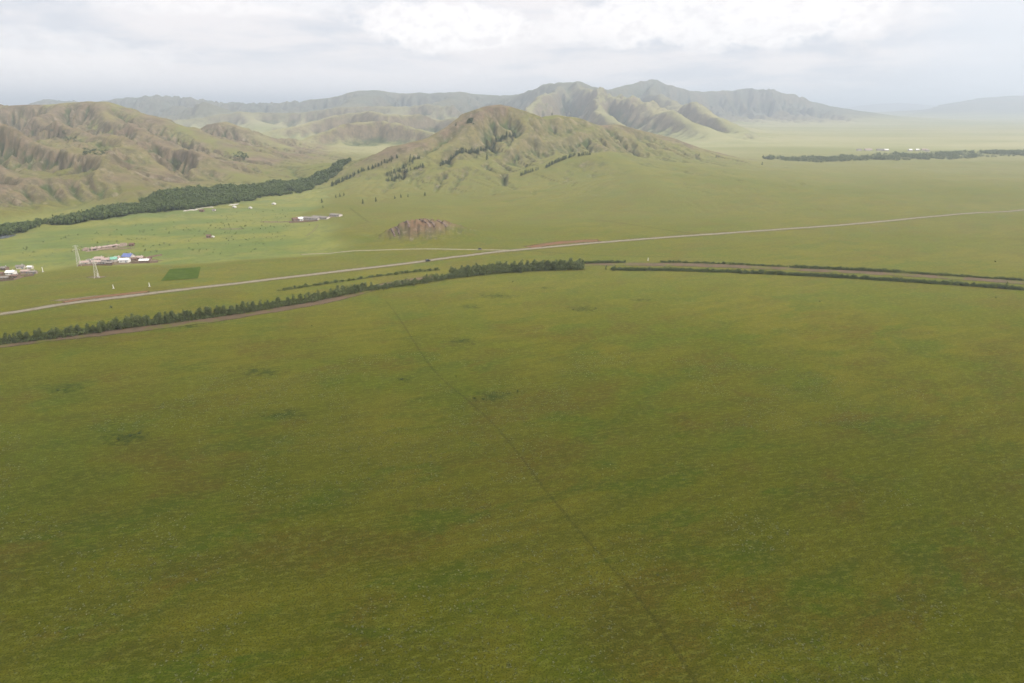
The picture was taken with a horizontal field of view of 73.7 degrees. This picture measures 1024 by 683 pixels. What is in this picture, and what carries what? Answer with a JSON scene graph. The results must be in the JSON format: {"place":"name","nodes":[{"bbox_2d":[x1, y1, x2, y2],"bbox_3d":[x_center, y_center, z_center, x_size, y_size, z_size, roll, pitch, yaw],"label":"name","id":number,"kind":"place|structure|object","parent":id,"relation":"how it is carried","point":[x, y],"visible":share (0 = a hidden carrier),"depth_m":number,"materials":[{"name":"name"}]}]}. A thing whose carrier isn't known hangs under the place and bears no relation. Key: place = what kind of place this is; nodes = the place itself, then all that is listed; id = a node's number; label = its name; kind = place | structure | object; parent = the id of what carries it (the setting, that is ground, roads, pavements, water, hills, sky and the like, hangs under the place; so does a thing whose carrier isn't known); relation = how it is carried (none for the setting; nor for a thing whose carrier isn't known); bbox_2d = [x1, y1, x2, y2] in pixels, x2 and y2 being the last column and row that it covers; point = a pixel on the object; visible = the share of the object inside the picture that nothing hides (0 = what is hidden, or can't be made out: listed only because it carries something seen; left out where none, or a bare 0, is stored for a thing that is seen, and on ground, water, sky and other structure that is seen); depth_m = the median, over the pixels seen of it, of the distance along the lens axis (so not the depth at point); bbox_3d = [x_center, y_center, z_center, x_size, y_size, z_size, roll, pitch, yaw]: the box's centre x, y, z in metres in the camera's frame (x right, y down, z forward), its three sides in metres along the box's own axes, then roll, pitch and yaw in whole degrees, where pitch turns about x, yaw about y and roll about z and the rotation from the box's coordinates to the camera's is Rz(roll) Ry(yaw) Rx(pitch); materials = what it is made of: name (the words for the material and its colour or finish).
{"place":"outdoors","nodes":[
{"label":"outdoors","id":0,"kind":"place"},
{"bbox_2d":[0,234,14,238],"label":"river","id":1,"kind":"structure","parent":0,"point":[4,236],"depth_m":852.10,"materials":[{"name":"liquid"}]},
{"bbox_2d":[161,267,200,280],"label":"crop field","id":2,"kind":"structure","parent":0,"point":[182,273],"depth_m":643.90,"materials":[{"name":"green plant"}]},
{"bbox_2d":[0,101,377,220],"bbox_3d":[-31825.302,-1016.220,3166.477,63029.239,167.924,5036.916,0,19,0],"label":"rocky mountain","id":3,"kind":"structure","parent":0,"point":[46,172],"depth_m":1416.50,"materials":[{"name":"green plant"}]},
{"bbox_2d":[50,129,89,149],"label":"hillside scrub","id":4,"kind":"object","parent":3,"relation":"on","point":[70,138],"visible":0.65,"depth_m":1519.68,"materials":[{"name":"green plant"}]},
{"bbox_2d":[82,149,107,154],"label":"hillside scrub","id":5,"kind":"object","parent":3,"relation":"on","point":[85,152],"visible":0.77,"depth_m":1285.75,"materials":[{"name":"green plant"}]},
{"bbox_2d":[230,151,248,160],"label":"hillside scrub","id":6,"kind":"object","parent":3,"relation":"on","point":[240,156],"visible":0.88,"depth_m":1725.61,"materials":[{"name":"green plant"}]},
{"bbox_2d":[301,248,494,254],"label":"side track","id":7,"kind":"structure","parent":0,"point":[400,249],"depth_m":755.44,"materials":[{"name":"brown soil"}]},
{"bbox_2d":[28,79,991,148],"bbox_3d":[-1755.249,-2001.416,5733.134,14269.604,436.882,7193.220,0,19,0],"label":"mountain range","id":8,"kind":"structure","parent":0,"point":[375,119],"depth_m":4600.73,"materials":[{"name":"green plant"}]},
{"bbox_2d":[0,118,1023,682],"bbox_3d":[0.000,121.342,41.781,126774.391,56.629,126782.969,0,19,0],"label":"ground","id":9,"kind":"structure","parent":0,"point":[934,394],"depth_m":321.39,"materials":[{"name":"green plant"}]},
{"bbox_2d":[0,265,9,270],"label":"house","id":10,"kind":"structure","parent":9,"relation":"on","point":[4,268],"depth_m":676.15,"materials":[{"name":"metal"}]},
{"bbox_2d":[0,276,9,279],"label":"shed","id":11,"kind":"structure","parent":9,"relation":"on","point":[4,277],"depth_m":635.08,"materials":[{"name":"metal"}]},
{"bbox_2d":[10,273,20,277],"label":"house","id":12,"kind":"structure","parent":9,"relation":"on","point":[14,275],"depth_m":634.93,"materials":[{"name":"concrete"}]},
{"bbox_2d":[0,274,33,280],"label":"board fence","id":13,"kind":"object","parent":9,"relation":"on","point":[17,277],"visible":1,"depth_m":629.01,"materials":[{"name":"brown wood"}]},
{"bbox_2d":[15,264,25,268],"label":"house","id":14,"kind":"structure","parent":9,"relation":"on","point":[21,266],"depth_m":682.73,"materials":[{"name":"paint"}]},
{"bbox_2d":[74,245,80,265],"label":"lattice pylon","id":15,"kind":"object","parent":9,"relation":"on","point":[77,255],"visible":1,"depth_m":681.00,"materials":[{"name":"metal"}]},
{"bbox_2d":[78,264,111,265],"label":"board fence","id":16,"kind":"object","parent":9,"relation":"on","point":[95,264],"visible":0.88,"depth_m":690.98,"materials":[{"name":"brown wood"}]},
{"bbox_2d":[54,291,148,302],"bbox_3d":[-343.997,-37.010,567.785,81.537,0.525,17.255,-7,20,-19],"label":"bare earth","id":17,"kind":"structure","parent":9,"relation":"on","point":[89,296],"depth_m":565.68,"materials":[{"name":"brown soil"}]},
{"bbox_2d":[82,243,128,251],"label":"ruined barn","id":18,"kind":"structure","parent":9,"relation":"on","point":[106,246],"depth_m":781.90,"materials":[{"name":"brick"}]},
{"bbox_2d":[86,247,129,250],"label":"bare earth","id":19,"kind":"structure","parent":9,"relation":"on","point":[121,248],"depth_m":783.37,"materials":[{"name":"brown soil"}]},
{"bbox_2d":[91,262,133,264],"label":"bare earth","id":20,"kind":"structure","parent":9,"relation":"on","point":[116,263],"depth_m":709.01,"materials":[{"name":"beige soil"}]},
{"bbox_2d":[79,259,89,263],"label":"house","id":21,"kind":"structure","parent":20,"relation":"on","point":[86,261],"depth_m":699.49,"materials":[{"name":"paint"}]},
{"bbox_2d":[110,256,117,261],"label":"house","id":22,"kind":"structure","parent":20,"relation":"on","point":[114,259],"depth_m":715.64,"materials":[{"name":"paint"}]},
{"bbox_2d":[118,257,130,262],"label":"house","id":23,"kind":"structure","parent":9,"relation":"on","point":[124,260],"depth_m":713.24,"materials":[{"name":"white paint"}]},
{"bbox_2d":[119,434,135,441],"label":"grass patch","id":24,"kind":"object","parent":9,"relation":"on","point":[128,436],"visible":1,"depth_m":327.93,"materials":[{"name":"green plant"}]},
{"bbox_2d":[121,252,134,257],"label":"house","id":25,"kind":"structure","parent":9,"relation":"on","point":[127,255],"depth_m":727.05,"materials":[{"name":"paint"}]},
{"bbox_2d":[131,261,157,262],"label":"board fence","id":26,"kind":"object","parent":9,"relation":"on","point":[145,262],"visible":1,"depth_m":711.45,"materials":[{"name":"brown wood"}]},
{"bbox_2d":[23,209,309,256],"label":"meadow scrub","id":27,"kind":"object","parent":9,"relation":"on","point":[191,238],"visible":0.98,"depth_m":858.90,"materials":[{"name":"green plant"}]},
{"bbox_2d":[0,157,351,234],"bbox_3d":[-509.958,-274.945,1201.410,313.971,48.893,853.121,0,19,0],"label":"riverside wood","id":28,"kind":"object","parent":9,"relation":"on","point":[186,198],"visible":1,"depth_m":1101.21,"materials":[{"name":"green plant"}]},
{"bbox_2d":[262,221,286,222],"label":"bare earth","id":29,"kind":"structure","parent":9,"relation":"on","point":[273,221],"depth_m":962.44,"materials":[{"name":"brown soil"}]},
{"bbox_2d":[289,220,317,222],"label":"board fence","id":30,"kind":"object","parent":9,"relation":"on","point":[303,221],"visible":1,"depth_m":960.20,"materials":[{"name":"brown wood"}]},
{"bbox_2d":[303,216,319,219],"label":"barn","id":31,"kind":"structure","parent":9,"relation":"on","point":[310,218],"depth_m":968.74,"materials":[{"name":"paint"}]},
{"bbox_2d":[311,215,329,218],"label":"barn","id":32,"kind":"structure","parent":9,"relation":"on","point":[324,217],"depth_m":967.30,"materials":[{"name":"paint"}]},
{"bbox_2d":[329,213,341,216],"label":"barn","id":33,"kind":"structure","parent":9,"relation":"on","point":[335,214],"depth_m":979.15,"materials":[{"name":"paint"}]},
{"bbox_2d":[276,268,439,291],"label":"undergrowth","id":34,"kind":"object","parent":9,"relation":"on","point":[355,279],"visible":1,"depth_m":626.06,"materials":[{"name":"green plant"}]},
{"bbox_2d":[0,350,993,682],"bbox_3d":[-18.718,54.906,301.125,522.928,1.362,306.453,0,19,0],"label":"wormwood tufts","id":35,"kind":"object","parent":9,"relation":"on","point":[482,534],"visible":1,"depth_m":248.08,"materials":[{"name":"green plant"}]},
{"bbox_2d":[0,262,1023,347],"bbox_3d":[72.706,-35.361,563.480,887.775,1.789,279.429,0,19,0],"label":"dirt bed","id":36,"kind":"object","parent":9,"relation":"on","point":[200,321],"visible":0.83,"depth_m":566.08,"materials":[{"name":"brown soil"}]},
{"bbox_2d":[0,284,367,344],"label":"undergrowth","id":37,"kind":"object","parent":36,"relation":"on","point":[329,294],"visible":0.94,"depth_m":506.25,"materials":[{"name":"green plant"}]},
{"bbox_2d":[366,273,454,289],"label":"undergrowth","id":38,"kind":"object","parent":36,"relation":"on","point":[419,281],"visible":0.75,"depth_m":607.57,"materials":[{"name":"green plant"}]},
{"bbox_2d":[586,260,625,263],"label":"undergrowth","id":39,"kind":"object","parent":36,"relation":"on","point":[603,262],"visible":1,"depth_m":690.41,"materials":[{"name":"green plant"}]},
{"bbox_2d":[664,261,787,266],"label":"undergrowth","id":40,"kind":"object","parent":36,"relation":"on","point":[728,263],"visible":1,"depth_m":686.76,"materials":[{"name":"green plant"}]},
{"bbox_2d":[790,266,911,272],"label":"undergrowth","id":41,"kind":"object","parent":36,"relation":"on","point":[855,269],"visible":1,"depth_m":660.09,"materials":[{"name":"green plant"}]},
{"bbox_2d":[915,272,1023,280],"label":"undergrowth","id":42,"kind":"object","parent":36,"relation":"on","point":[963,276],"visible":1,"depth_m":640.26,"materials":[{"name":"green plant"}]},
{"bbox_2d":[448,259,584,277],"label":"undergrowth","id":43,"kind":"object","parent":9,"relation":"on","point":[501,269],"visible":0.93,"depth_m":651.14,"materials":[{"name":"green plant"}]},
{"bbox_2d":[612,267,1023,289],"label":"undergrowth","id":44,"kind":"object","parent":9,"relation":"on","point":[823,275],"visible":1,"depth_m":637.28,"materials":[{"name":"green plant"}]},
{"bbox_2d":[762,149,1023,161],"bbox_3d":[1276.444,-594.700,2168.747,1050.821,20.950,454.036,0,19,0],"label":"riverside wood","id":45,"kind":"object","parent":9,"relation":"on","point":[897,156],"visible":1,"depth_m":2095.57,"materials":[{"name":"green plant"}]},
{"bbox_2d":[0,209,1023,315],"bbox_3d":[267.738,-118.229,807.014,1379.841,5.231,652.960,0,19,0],"label":"road","id":46,"kind":"structure","parent":0,"point":[81,301],"depth_m":690.17,"materials":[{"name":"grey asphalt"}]},
{"bbox_2d":[0,0,1023,107],"label":"sky","id":47,"kind":"structure","parent":0,"point":[835,53],"materials":[{"name":"white"}]},
{"bbox_2d":[524,239,600,247],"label":"earth bank","id":48,"kind":"structure","parent":0,"point":[556,243],"depth_m":792.25,"materials":[{"name":"brown soil"}]},
{"bbox_2d":[291,105,917,209],"bbox_3d":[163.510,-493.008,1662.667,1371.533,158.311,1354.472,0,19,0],"label":"hill","id":49,"kind":"structure","parent":0,"point":[624,166],"depth_m":1390.19,"materials":[{"name":"green plant"}]},
{"bbox_2d":[844,96,1023,117],"bbox_3d":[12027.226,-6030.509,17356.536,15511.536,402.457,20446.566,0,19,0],"label":"distant mountains","id":50,"kind":"structure","parent":0,"point":[1001,107],"depth_m":10752.41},
{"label":"bare earth","id":51,"kind":"structure","parent":0,"visible":0},
{"bbox_2d":[4,269,16,274],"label":"house","id":52,"kind":"structure","parent":51,"relation":"on","point":[9,272],"depth_m":657.66,"materials":[{"name":"white paint"}]},
{"bbox_2d":[19,269,29,273],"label":"house","id":53,"kind":"structure","parent":51,"relation":"on","point":[24,271],"depth_m":662.54,"materials":[{"name":"brick"}]},
{"bbox_2d":[27,270,37,274],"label":"house","id":54,"kind":"structure","parent":51,"relation":"on","point":[32,272],"depth_m":649.18,"materials":[{"name":"brick"}]},
{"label":"bare earth","id":55,"kind":"structure","parent":0,"visible":0},
{"bbox_2d":[90,258,99,277],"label":"lattice pylon","id":56,"kind":"object","parent":55,"relation":"on","point":[94,266],"visible":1,"depth_m":629.34,"materials":[{"name":"metal"}]}
]}

